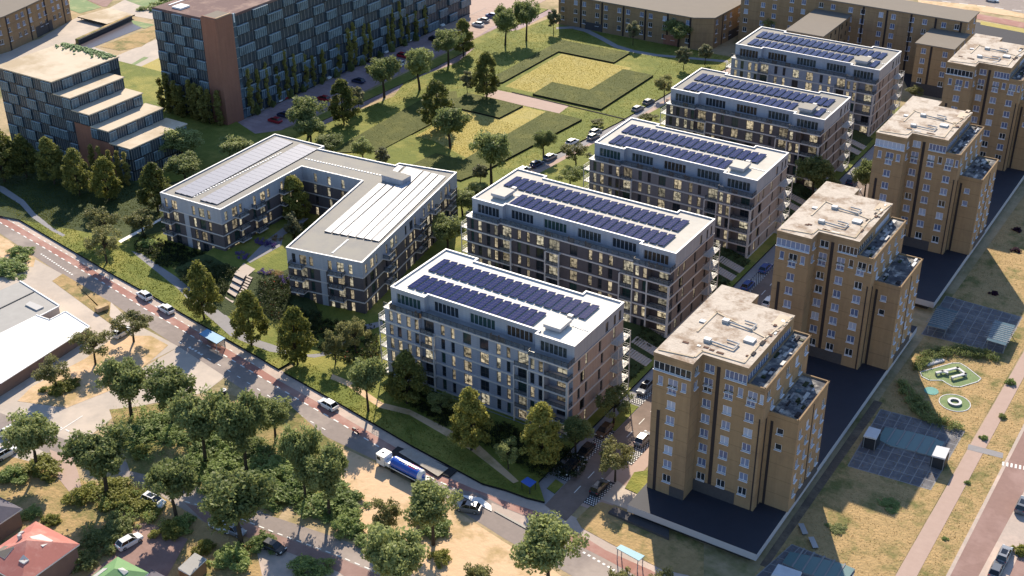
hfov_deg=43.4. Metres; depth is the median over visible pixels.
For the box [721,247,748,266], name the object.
slope shrubs
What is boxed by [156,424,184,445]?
bush
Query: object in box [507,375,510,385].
window
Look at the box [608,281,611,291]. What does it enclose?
window
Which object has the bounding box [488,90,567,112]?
brick path
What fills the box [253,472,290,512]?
bush
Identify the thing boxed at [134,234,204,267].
shrub bed
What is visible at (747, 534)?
parking deck
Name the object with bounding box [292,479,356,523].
bush
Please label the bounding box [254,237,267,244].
flower bush
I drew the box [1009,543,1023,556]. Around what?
bush
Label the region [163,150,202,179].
broadleaf tree
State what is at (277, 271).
grass clump
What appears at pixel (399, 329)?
window
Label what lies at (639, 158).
window
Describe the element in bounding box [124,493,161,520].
bush
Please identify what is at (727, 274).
stairs
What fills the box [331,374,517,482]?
footpath
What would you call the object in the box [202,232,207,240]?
window
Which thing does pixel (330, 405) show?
parked car
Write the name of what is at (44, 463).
bush
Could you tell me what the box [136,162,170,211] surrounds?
linden tree
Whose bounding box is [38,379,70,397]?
bush
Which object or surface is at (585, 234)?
window
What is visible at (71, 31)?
yard
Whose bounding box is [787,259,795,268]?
window
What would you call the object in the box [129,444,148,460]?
bush
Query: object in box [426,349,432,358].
window
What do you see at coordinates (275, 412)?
broadleaf tree
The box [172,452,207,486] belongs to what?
bush
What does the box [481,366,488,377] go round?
window
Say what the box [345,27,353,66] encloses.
poplar tree
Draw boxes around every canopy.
[78,8,134,24]
[771,564,801,575]
[862,426,880,450]
[930,446,949,470]
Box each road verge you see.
[492,503,568,542]
[577,502,703,575]
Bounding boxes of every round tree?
[283,210,304,238]
[353,86,364,106]
[374,146,389,162]
[459,70,473,92]
[472,163,487,181]
[547,9,561,32]
[626,21,640,37]
[675,46,692,68]
[698,43,713,64]
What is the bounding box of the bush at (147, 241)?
[136,236,159,248]
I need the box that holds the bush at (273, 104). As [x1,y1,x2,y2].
[270,100,275,107]
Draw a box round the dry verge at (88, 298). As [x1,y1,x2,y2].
[53,274,129,335]
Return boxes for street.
[530,68,730,172]
[537,93,670,167]
[545,181,868,520]
[950,432,1023,575]
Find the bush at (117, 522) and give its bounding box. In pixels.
[104,511,141,537]
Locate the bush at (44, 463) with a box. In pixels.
[14,451,63,482]
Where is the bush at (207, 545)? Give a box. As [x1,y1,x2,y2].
[190,539,216,555]
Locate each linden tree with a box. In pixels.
[0,129,20,181]
[8,133,38,176]
[34,136,63,183]
[60,148,91,195]
[88,155,122,200]
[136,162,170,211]
[182,259,223,318]
[229,289,269,344]
[276,305,317,364]
[281,174,312,219]
[327,78,360,123]
[383,349,430,403]
[416,79,454,129]
[447,386,494,450]
[453,18,474,55]
[470,51,500,96]
[518,401,563,465]
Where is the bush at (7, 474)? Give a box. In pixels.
[0,462,28,484]
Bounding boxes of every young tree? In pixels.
[31,353,70,386]
[67,327,113,364]
[82,206,120,235]
[82,223,121,263]
[108,309,153,341]
[121,206,154,234]
[321,328,349,362]
[334,315,370,353]
[370,497,402,534]
[426,391,454,413]
[463,562,492,575]
[493,436,519,468]
[554,166,585,183]
[559,142,590,163]
[590,118,603,125]
[594,383,634,423]
[598,435,635,481]
[607,566,635,575]
[638,113,659,121]
[647,566,673,575]
[653,74,672,98]
[904,85,923,95]
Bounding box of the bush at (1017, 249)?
[1010,247,1022,253]
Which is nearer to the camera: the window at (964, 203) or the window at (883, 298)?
the window at (883, 298)
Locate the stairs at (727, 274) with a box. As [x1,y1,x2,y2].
[712,256,743,280]
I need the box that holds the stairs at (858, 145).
[846,138,866,154]
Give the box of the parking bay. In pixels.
[557,263,773,506]
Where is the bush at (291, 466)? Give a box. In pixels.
[276,464,293,480]
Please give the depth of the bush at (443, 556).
203.78 m
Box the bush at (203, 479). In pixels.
[195,467,241,497]
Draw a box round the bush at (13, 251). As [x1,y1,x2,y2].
[5,245,35,257]
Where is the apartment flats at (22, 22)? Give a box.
[0,0,71,53]
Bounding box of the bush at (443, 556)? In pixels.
[426,548,451,568]
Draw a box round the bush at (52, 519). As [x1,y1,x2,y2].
[40,513,62,527]
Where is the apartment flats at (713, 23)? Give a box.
[558,0,740,48]
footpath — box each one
[0,186,64,235]
[49,449,81,492]
[119,218,160,242]
[132,251,382,357]
[247,218,307,262]
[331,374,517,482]
[556,26,727,62]
[896,352,1023,575]
[968,444,1002,457]
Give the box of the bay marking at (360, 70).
[240,8,494,129]
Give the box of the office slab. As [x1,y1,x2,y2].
[152,0,470,124]
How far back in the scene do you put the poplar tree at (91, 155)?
329.07 m
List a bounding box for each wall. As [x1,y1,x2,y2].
[75,15,132,43]
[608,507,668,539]
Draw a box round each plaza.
[756,544,854,575]
[848,409,964,489]
[922,296,1021,352]
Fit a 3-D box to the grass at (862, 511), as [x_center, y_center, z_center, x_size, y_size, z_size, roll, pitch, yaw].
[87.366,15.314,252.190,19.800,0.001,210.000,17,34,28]
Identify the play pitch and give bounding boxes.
[920,363,979,387]
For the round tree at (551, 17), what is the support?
on the park lawn at (513, 162)
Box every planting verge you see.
[547,479,563,493]
[610,404,638,430]
[625,470,647,493]
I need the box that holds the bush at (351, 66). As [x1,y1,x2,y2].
[347,60,354,71]
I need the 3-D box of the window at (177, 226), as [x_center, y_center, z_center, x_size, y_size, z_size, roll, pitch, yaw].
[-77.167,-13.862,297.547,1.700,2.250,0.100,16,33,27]
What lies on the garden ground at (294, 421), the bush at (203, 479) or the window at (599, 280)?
the bush at (203, 479)
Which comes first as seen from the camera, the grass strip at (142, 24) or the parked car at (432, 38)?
the parked car at (432, 38)
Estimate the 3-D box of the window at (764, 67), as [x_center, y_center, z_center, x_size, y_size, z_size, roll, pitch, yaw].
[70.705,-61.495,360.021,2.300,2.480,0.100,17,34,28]
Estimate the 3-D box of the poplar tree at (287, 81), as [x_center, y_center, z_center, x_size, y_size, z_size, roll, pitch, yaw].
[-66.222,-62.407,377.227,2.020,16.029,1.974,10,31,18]
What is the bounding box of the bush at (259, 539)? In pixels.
[244,528,276,554]
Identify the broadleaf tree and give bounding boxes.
[0,407,59,469]
[57,419,133,494]
[93,355,150,417]
[140,359,197,423]
[142,454,198,517]
[158,126,204,153]
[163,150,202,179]
[165,383,230,463]
[197,466,277,547]
[205,388,268,471]
[217,134,253,156]
[259,395,292,440]
[276,419,322,500]
[285,95,328,137]
[292,442,348,513]
[293,113,326,142]
[315,132,343,150]
[346,356,387,411]
[351,136,374,157]
[360,521,429,575]
[365,54,402,97]
[403,476,463,545]
[404,46,433,89]
[431,212,466,248]
[432,28,465,65]
[432,107,472,148]
[456,189,474,215]
[464,181,487,194]
[468,129,512,184]
[492,3,517,45]
[509,510,589,575]
[512,0,540,40]
[531,129,557,156]
[561,414,594,452]
[662,17,692,46]
[760,18,776,27]
[795,154,835,195]
[814,177,841,188]
[850,157,872,196]
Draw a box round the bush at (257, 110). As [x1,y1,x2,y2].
[254,103,260,114]
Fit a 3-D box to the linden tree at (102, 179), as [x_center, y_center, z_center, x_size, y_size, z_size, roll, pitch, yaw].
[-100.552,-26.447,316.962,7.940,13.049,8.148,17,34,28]
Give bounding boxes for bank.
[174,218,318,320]
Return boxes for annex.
[147,569,163,575]
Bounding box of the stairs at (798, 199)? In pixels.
[784,193,805,210]
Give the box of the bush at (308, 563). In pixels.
[286,553,335,575]
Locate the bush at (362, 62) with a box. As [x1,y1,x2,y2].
[359,58,365,65]
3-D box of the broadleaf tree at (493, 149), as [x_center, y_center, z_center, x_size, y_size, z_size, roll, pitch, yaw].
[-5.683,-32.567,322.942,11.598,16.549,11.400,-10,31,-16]
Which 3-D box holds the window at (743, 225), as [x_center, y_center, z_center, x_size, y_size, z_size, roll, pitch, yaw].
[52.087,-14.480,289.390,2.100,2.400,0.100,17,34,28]
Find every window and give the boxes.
[171,200,176,208]
[173,212,178,220]
[175,224,180,232]
[177,235,182,243]
[199,208,204,217]
[200,220,205,228]
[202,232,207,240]
[204,244,208,251]
[232,206,236,215]
[232,218,237,228]
[235,230,239,239]
[260,191,264,200]
[299,255,306,264]
[301,268,307,276]
[302,281,308,289]
[337,262,343,271]
[338,277,344,284]
[339,290,345,296]
[340,302,346,308]
[397,293,420,310]
[397,313,400,323]
[398,327,401,337]
[407,317,410,326]
[407,330,410,340]
[415,319,418,329]
[416,347,419,356]
[424,320,433,332]
[425,336,434,345]
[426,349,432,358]
[426,363,435,372]
[427,376,433,385]
[434,301,458,318]
[441,325,444,335]
[442,352,445,362]
[443,379,446,389]
[451,328,453,338]
[452,342,454,352]
[463,332,470,344]
[464,347,470,357]
[464,360,471,371]
[465,374,471,385]
[470,313,494,330]
[478,204,498,217]
[478,221,481,230]
[478,233,481,242]
[480,338,487,350]
[480,352,488,364]
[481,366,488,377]
[481,380,488,391]
[481,393,489,404]
[487,248,490,257]
[497,344,499,354]
[497,358,500,368]
[497,372,500,381]
[497,385,500,395]
[503,226,510,237]
[503,240,509,249]
[503,252,509,261]
[503,264,509,270]
[507,325,532,342]
[507,347,509,357]
[507,361,509,371]
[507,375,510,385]
[507,389,510,399]
[511,209,532,223]
[518,351,527,364]
[518,367,526,377]
[518,381,526,391]
[519,396,526,405]
[519,409,526,419]
[531,359,533,368]
[531,373,533,383]
[531,387,533,396]
[536,235,542,245]
[536,248,542,258]
[536,260,542,270]
[536,273,542,280]
[539,361,542,372]
[539,375,541,385]
[539,390,541,399]
[540,340,566,358]
[544,219,566,233]
[549,239,558,251]
[549,253,557,263]
[549,266,557,275]
[549,278,556,284]
[557,367,566,374]
[557,381,565,388]
[557,395,564,401]
[557,409,564,415]
[570,245,576,255]
[570,257,576,268]
[570,270,576,280]
[570,283,576,290]
[578,228,600,242]
[588,263,591,272]
[588,276,591,284]
[598,266,601,275]
[598,278,601,287]
[599,147,620,160]
[600,163,603,171]
[608,268,611,278]
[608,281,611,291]
[609,256,612,265]
[612,237,636,252]
[622,287,630,297]
[622,300,629,310]
[623,167,631,178]
[623,180,629,189]
[623,192,629,199]
[623,260,632,272]
[623,274,630,284]
[624,314,629,321]
[632,153,652,165]
[633,304,636,313]
[634,279,637,288]
[634,292,637,301]
[635,265,638,275]
[641,307,644,316]
[642,281,645,290]
[643,268,646,277]
[644,249,668,265]
[653,360,690,380]
[656,324,664,330]
[657,311,665,318]
[657,375,662,385]
[658,188,664,197]
[658,199,664,207]
[658,285,666,292]
[658,298,666,305]
[659,176,665,185]
[659,272,667,279]
[661,474,670,484]
[662,459,671,469]
[663,445,671,455]
[664,160,685,173]
[664,415,673,426]
[664,430,672,441]
[665,400,674,411]
[666,385,675,396]
[667,379,677,390]
[672,203,679,211]
[673,191,680,201]
[674,179,681,189]
[675,93,694,104]
[680,383,686,393]
[688,195,691,203]
[694,366,699,376]
[694,381,698,391]
[695,471,704,481]
[697,122,703,130]
[697,168,719,181]
[697,443,706,453]
[697,457,705,467]
[698,110,705,120]
[699,428,707,438]
[700,413,709,424]
[701,398,710,409]
[702,377,712,388]
[702,383,711,393]
[703,363,714,374]
[705,97,725,108]
[707,201,715,210]
[708,188,717,198]
[715,479,724,489]
[716,228,719,237]
[716,464,725,474]
[717,217,720,225]
[718,205,721,213]
[718,450,727,460]
[719,192,722,201]
[719,435,728,445]
[720,420,729,431]
[721,405,731,416]
[723,384,733,395]
[723,390,732,400]
[724,369,746,385]
[726,194,729,203]
[727,178,750,191]
[731,128,737,137]
[732,117,737,126]
[736,104,756,115]
[736,387,742,397]
[737,245,744,252]
[737,486,745,496]
[738,233,746,240]
[738,472,747,482]
[739,48,757,58]
[739,221,747,228]
[739,457,748,468]
[740,209,748,216]
[741,197,749,204]
[741,442,750,453]
[742,428,751,438]
[743,412,753,423]
[745,132,751,140]
[745,397,755,408]
[746,121,752,129]
[747,391,757,402]
[748,352,768,381]
[758,394,763,404]
[760,64,768,72]
[760,74,766,81]
[767,389,771,401]
[768,52,786,61]
[768,110,788,122]
[771,327,790,354]
[773,443,781,451]
[775,428,783,436]
[776,237,809,253]
[777,139,785,148]
[778,251,783,259]
[779,128,787,137]
[782,299,790,308]
[784,286,792,295]
[785,272,793,281]
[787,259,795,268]
[788,253,797,263]
[791,80,797,87]
[792,70,798,77]
[796,118,817,130]
[797,57,815,67]
[799,256,804,265]
[804,180,811,186]
[805,83,811,90]
[806,72,812,80]
[808,146,815,153]
[808,324,816,333]
[809,135,817,142]
[809,338,815,346]
[810,311,818,320]
[812,298,820,307]
[814,285,822,293]
[815,271,823,280]
[817,252,826,261]
[817,257,825,266]
[819,240,828,248]
[825,342,833,351]
[826,62,845,73]
[826,329,834,338]
[828,316,836,325]
[830,303,838,312]
[832,289,840,298]
[833,276,842,285]
[835,89,843,94]
[835,262,844,271]
[836,78,844,87]
[836,257,844,266]
[837,244,857,256]
[844,348,852,357]
[846,335,854,344]
[847,259,853,268]
[847,322,855,330]
[849,308,858,317]
[851,295,859,303]
[853,69,873,79]
[853,281,861,290]
[855,267,863,276]
[856,262,866,271]
[858,233,872,253]
[859,126,866,132]
[861,115,868,122]
[862,105,869,111]
[863,95,870,101]
[865,84,872,91]
[874,139,904,151]
[875,214,888,233]
[877,150,881,157]
[877,309,884,316]
[879,193,886,201]
[879,295,886,302]
[881,181,887,189]
[882,169,889,177]
[884,157,891,164]
[886,152,893,160]
[895,154,900,161]
[902,204,909,211]
[904,192,911,200]
[906,180,913,188]
[908,168,915,176]
[909,156,917,163]
[910,151,918,159]
[912,140,920,147]
[914,232,921,239]
[916,220,923,227]
[918,208,925,215]
[920,196,927,203]
[922,184,929,191]
[924,172,931,179]
[926,155,934,162]
[926,159,933,167]
[928,143,946,153]
[931,235,938,243]
[933,224,940,231]
[935,212,942,219]
[937,157,942,164]
[937,200,944,207]
[939,188,946,195]
[942,176,949,183]
[943,163,951,171]
[945,158,953,166]
[946,68,972,78]
[946,136,956,151]
[952,95,958,101]
[954,79,962,86]
[959,121,969,136]
[961,201,967,206]
[964,188,969,194]
[971,116,977,122]
[973,105,979,111]
[975,94,981,100]
[977,79,984,85]
[977,83,983,89]
[979,69,986,75]
[981,141,987,147]
[983,130,989,136]
[985,119,991,125]
[987,108,993,114]
[989,97,995,103]
[992,81,998,88]
[993,71,1009,79]
[996,144,1002,150]
[998,133,1005,139]
[1000,122,1007,128]
[1002,111,1009,117]
[1004,100,1011,106]
[1006,89,1013,95]
[1008,84,1015,91]
[1010,65,1017,76]
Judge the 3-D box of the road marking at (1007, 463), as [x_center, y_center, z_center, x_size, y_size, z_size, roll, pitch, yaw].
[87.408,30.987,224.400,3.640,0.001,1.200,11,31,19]
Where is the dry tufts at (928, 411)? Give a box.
[768,215,1023,575]
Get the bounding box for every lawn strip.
[332,91,456,152]
[412,111,581,180]
[454,93,522,118]
[478,40,628,85]
[512,92,624,118]
[533,69,652,109]
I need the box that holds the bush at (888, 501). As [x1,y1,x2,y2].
[875,497,900,513]
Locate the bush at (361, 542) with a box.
[353,523,395,547]
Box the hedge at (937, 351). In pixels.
[912,342,999,370]
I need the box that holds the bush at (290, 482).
[275,475,315,506]
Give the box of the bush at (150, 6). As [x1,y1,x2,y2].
[136,1,164,10]
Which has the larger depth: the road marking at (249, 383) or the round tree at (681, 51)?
the round tree at (681, 51)
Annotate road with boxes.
[0,223,633,575]
[0,347,224,460]
[0,413,413,575]
[78,21,141,47]
[89,0,111,6]
[185,503,379,575]
[322,10,551,123]
[436,0,544,40]
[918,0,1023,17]
[925,0,1023,12]
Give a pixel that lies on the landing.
(244, 268)
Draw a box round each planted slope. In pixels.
[622,320,665,383]
[711,245,750,293]
[783,182,814,221]
[844,128,872,163]
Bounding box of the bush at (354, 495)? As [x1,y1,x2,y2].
[323,479,372,515]
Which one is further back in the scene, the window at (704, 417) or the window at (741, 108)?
the window at (741, 108)
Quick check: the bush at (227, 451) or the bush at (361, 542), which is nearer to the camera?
the bush at (361, 542)
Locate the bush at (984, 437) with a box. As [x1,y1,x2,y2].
[978,435,987,440]
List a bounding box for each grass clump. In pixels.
[268,269,283,275]
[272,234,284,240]
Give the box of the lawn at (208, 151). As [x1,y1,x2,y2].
[8,61,899,502]
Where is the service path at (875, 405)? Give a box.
[760,400,881,566]
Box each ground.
[0,0,1023,575]
[0,456,283,575]
[109,403,336,510]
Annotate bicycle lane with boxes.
[0,216,655,575]
[977,14,1023,27]
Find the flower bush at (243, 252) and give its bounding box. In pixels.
[235,250,249,259]
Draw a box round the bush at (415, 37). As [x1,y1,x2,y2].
[413,31,419,40]
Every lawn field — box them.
[417,107,544,157]
[496,53,661,110]
[506,54,630,92]
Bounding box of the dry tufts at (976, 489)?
[920,388,1023,575]
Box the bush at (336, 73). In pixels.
[334,67,339,77]
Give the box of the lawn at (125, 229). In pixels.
[0,143,180,238]
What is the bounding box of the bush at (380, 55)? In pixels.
[377,50,383,57]
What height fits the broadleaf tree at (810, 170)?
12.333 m
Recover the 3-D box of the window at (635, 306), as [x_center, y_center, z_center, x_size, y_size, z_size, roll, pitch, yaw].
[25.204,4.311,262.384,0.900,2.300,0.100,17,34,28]
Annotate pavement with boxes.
[1,216,688,575]
[539,146,874,503]
[581,431,649,507]
[946,424,1023,575]
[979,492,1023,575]
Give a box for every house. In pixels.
[0,497,22,540]
[0,521,80,575]
[92,557,148,575]
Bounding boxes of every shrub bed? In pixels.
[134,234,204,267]
[172,259,237,302]
[255,274,322,336]
[303,310,382,363]
[383,388,587,477]
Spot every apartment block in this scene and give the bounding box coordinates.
[159,134,457,313]
[378,248,630,437]
[461,168,720,337]
[583,117,792,258]
[660,68,853,190]
[725,26,904,136]
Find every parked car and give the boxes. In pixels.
[0,446,16,461]
[111,325,130,338]
[114,532,143,550]
[135,290,152,300]
[140,490,166,507]
[157,303,175,314]
[208,522,228,533]
[223,523,246,537]
[262,537,286,555]
[267,116,282,123]
[276,111,289,117]
[316,95,330,100]
[317,397,338,411]
[351,77,365,83]
[396,52,405,57]
[428,35,435,40]
[455,500,481,514]
[471,21,483,26]
[477,17,489,22]
[485,12,496,17]
[519,166,530,170]
[529,159,543,167]
[543,153,557,160]
[559,457,579,476]
[565,138,578,144]
[576,441,595,458]
[586,132,599,140]
[588,128,601,133]
[589,478,609,496]
[595,421,613,438]
[631,105,643,112]
[633,430,649,446]
[636,378,652,395]
[642,98,654,105]
[740,279,754,290]
[758,263,772,273]
[761,295,769,307]
[845,177,857,185]
[987,560,1004,575]
[995,544,1012,565]
[1014,495,1023,514]
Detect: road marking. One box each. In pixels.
[0,222,454,488]
[2,216,259,367]
[41,253,72,274]
[179,342,325,429]
[185,501,374,571]
[574,188,861,492]
[582,552,614,570]
[1002,461,1023,469]
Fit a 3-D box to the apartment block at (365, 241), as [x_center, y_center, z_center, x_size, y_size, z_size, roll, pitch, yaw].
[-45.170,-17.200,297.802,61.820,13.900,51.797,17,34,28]
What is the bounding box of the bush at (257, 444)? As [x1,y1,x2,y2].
[234,436,274,458]
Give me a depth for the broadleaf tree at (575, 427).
225.11 m
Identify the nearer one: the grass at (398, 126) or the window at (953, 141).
the window at (953, 141)
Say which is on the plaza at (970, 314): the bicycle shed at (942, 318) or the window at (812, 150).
the bicycle shed at (942, 318)
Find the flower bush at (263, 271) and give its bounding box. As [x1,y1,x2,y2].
[257,267,273,274]
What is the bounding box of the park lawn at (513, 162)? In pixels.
[285,19,731,176]
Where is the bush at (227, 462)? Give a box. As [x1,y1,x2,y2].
[198,453,243,476]
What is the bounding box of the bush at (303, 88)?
[300,84,306,92]
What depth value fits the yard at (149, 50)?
416.31 m
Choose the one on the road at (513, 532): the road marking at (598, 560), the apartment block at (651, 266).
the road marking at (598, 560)
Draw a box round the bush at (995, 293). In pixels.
[988,290,998,295]
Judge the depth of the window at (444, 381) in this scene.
244.50 m
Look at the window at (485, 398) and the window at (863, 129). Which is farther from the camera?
the window at (863, 129)
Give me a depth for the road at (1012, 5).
456.49 m
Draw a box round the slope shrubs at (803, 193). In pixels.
[788,183,811,200]
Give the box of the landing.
[237,263,254,275]
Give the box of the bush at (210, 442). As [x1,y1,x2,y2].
[176,430,222,460]
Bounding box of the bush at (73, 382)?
[62,377,81,390]
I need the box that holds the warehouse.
[0,280,89,395]
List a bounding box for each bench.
[798,523,807,534]
[808,537,818,548]
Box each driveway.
[88,522,187,575]
[257,549,341,575]
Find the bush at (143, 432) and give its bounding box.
[125,418,161,450]
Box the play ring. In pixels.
[947,397,961,406]
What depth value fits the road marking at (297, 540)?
208.53 m
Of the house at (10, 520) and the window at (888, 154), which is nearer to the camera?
the house at (10, 520)
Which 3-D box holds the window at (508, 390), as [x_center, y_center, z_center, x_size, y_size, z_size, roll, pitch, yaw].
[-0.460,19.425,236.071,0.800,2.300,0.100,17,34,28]
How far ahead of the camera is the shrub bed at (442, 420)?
230.77 m
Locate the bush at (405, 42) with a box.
[402,38,407,45]
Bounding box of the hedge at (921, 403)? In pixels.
[894,376,964,430]
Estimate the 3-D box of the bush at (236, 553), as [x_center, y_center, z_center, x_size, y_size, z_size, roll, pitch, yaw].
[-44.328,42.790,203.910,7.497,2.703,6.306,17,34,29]
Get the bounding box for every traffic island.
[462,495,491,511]
[494,511,527,529]
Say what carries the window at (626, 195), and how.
in the apartment block at (739, 193)
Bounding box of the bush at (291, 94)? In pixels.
[288,88,293,98]
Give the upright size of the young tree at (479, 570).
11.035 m
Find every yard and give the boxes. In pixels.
[0,0,152,63]
[92,40,158,65]
[601,480,636,508]
[902,22,1023,87]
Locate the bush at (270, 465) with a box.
[247,453,290,478]
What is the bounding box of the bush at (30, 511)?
[20,503,42,521]
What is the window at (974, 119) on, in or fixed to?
in the residential tower at (984, 80)
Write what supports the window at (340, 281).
in the apartment block at (365, 241)
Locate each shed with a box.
[178,553,206,575]
[926,306,958,336]
[985,320,1015,352]
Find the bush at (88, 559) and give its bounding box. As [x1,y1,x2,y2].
[70,545,101,573]
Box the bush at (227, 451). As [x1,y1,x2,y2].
[212,439,263,468]
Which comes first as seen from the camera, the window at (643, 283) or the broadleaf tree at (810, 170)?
the window at (643, 283)
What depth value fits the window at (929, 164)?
280.12 m
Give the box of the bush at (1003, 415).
[998,413,1007,419]
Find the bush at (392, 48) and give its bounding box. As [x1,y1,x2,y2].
[389,41,394,51]
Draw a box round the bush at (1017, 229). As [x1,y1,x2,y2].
[1011,226,1021,232]
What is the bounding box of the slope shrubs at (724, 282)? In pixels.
[712,271,729,292]
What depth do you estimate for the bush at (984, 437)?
230.97 m
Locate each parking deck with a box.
[627,325,916,560]
[901,167,1023,308]
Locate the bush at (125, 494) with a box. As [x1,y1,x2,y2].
[107,487,146,516]
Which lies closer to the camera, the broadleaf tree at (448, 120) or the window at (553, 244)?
the window at (553, 244)
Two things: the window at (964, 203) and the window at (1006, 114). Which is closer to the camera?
the window at (964, 203)
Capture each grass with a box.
[0,150,172,226]
[0,193,287,366]
[288,363,539,498]
[343,92,455,151]
[406,111,519,157]
[417,111,576,178]
[454,94,517,114]
[479,41,621,84]
[538,72,650,107]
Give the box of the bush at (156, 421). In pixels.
[134,410,179,437]
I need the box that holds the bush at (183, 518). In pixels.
[171,511,196,536]
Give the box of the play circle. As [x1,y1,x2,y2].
[939,394,970,411]
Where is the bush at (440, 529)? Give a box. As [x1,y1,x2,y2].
[408,517,452,539]
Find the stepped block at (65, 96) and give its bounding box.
[0,42,189,180]
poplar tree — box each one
[87,144,94,173]
[95,145,102,159]
[105,150,115,177]
[113,150,123,183]
[120,152,130,185]
[155,77,166,110]
[161,73,172,112]
[169,80,179,114]
[174,85,187,116]
[185,79,193,117]
[188,82,201,119]
[196,86,207,122]
[203,89,214,123]
[213,90,224,125]
[245,68,254,115]
[254,69,262,108]
[263,62,271,107]
[274,66,281,102]
[282,50,290,95]
[291,53,299,92]
[303,53,309,89]
[310,55,316,86]
[319,48,326,81]
[336,44,342,72]
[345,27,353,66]
[350,22,357,66]
[361,23,368,60]
[367,23,373,58]
[386,18,390,49]
[390,8,395,46]
[397,1,403,45]
[406,14,409,42]
[413,10,418,32]
[422,5,427,34]
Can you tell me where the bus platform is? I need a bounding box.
[391,446,456,477]
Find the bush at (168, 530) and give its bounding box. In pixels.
[147,517,185,541]
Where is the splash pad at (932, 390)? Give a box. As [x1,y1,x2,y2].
[924,387,938,394]
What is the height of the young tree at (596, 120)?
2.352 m
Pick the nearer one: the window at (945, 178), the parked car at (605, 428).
the parked car at (605, 428)
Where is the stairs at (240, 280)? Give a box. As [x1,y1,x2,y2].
[225,271,252,302]
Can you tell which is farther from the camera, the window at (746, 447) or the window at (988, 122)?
the window at (988, 122)
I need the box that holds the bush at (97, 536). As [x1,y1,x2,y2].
[77,522,118,556]
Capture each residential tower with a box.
[647,285,829,511]
[769,181,922,369]
[867,96,998,254]
[941,34,1023,170]
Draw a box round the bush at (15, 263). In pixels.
[0,253,30,279]
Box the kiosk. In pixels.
[94,303,108,312]
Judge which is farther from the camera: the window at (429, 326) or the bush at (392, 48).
the bush at (392, 48)
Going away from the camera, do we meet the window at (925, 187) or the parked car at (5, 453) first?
the parked car at (5, 453)
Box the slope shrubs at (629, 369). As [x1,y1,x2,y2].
[621,356,643,382]
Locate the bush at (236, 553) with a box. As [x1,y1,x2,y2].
[206,541,252,572]
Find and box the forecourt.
[0,259,177,414]
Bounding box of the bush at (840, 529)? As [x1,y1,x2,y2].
[824,522,847,535]
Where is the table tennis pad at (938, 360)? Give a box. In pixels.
[925,358,944,365]
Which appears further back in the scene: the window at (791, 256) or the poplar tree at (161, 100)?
the poplar tree at (161, 100)
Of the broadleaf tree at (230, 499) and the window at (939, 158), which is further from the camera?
the window at (939, 158)
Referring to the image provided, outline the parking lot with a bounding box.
[238,26,496,133]
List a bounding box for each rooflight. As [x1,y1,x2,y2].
[782,548,854,575]
[880,427,944,456]
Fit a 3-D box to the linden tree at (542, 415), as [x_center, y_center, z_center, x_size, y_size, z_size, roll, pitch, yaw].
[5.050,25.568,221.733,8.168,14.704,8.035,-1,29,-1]
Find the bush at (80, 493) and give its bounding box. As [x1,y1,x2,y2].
[60,481,97,507]
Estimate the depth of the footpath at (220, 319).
269.59 m
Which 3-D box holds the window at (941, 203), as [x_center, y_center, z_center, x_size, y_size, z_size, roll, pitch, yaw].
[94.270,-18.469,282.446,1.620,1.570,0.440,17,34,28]
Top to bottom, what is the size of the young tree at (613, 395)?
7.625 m
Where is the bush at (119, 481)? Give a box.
[90,475,136,512]
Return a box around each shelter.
[199,329,225,353]
[521,477,535,493]
[616,545,644,571]
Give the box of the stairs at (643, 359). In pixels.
[626,336,656,365]
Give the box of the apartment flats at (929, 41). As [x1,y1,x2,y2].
[738,0,979,98]
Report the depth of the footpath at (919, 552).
219.56 m
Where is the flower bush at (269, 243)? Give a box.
[263,240,275,246]
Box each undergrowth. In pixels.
[76,478,171,549]
[110,400,361,523]
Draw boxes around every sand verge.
[0,235,34,266]
[18,336,167,407]
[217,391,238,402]
[334,443,560,575]
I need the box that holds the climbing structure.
[935,366,966,379]
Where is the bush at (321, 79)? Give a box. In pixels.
[319,77,323,84]
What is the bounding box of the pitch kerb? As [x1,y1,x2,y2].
[920,363,981,386]
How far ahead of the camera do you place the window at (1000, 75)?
316.41 m
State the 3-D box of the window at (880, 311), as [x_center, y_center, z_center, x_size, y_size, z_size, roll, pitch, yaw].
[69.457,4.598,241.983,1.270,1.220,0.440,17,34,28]
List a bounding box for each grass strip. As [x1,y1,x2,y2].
[69,0,100,12]
[100,26,155,50]
[127,0,157,6]
[131,20,153,27]
[132,57,147,64]
[141,58,160,71]
[294,8,547,127]
[980,21,1023,32]
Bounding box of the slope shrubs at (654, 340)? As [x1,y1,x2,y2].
[635,326,666,346]
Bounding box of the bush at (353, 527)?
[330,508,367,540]
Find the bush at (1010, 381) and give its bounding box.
[1004,378,1016,385]
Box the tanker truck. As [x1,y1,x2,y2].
[376,448,431,483]
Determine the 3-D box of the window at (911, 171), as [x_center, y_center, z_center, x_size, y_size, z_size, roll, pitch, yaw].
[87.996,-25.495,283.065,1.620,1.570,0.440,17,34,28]

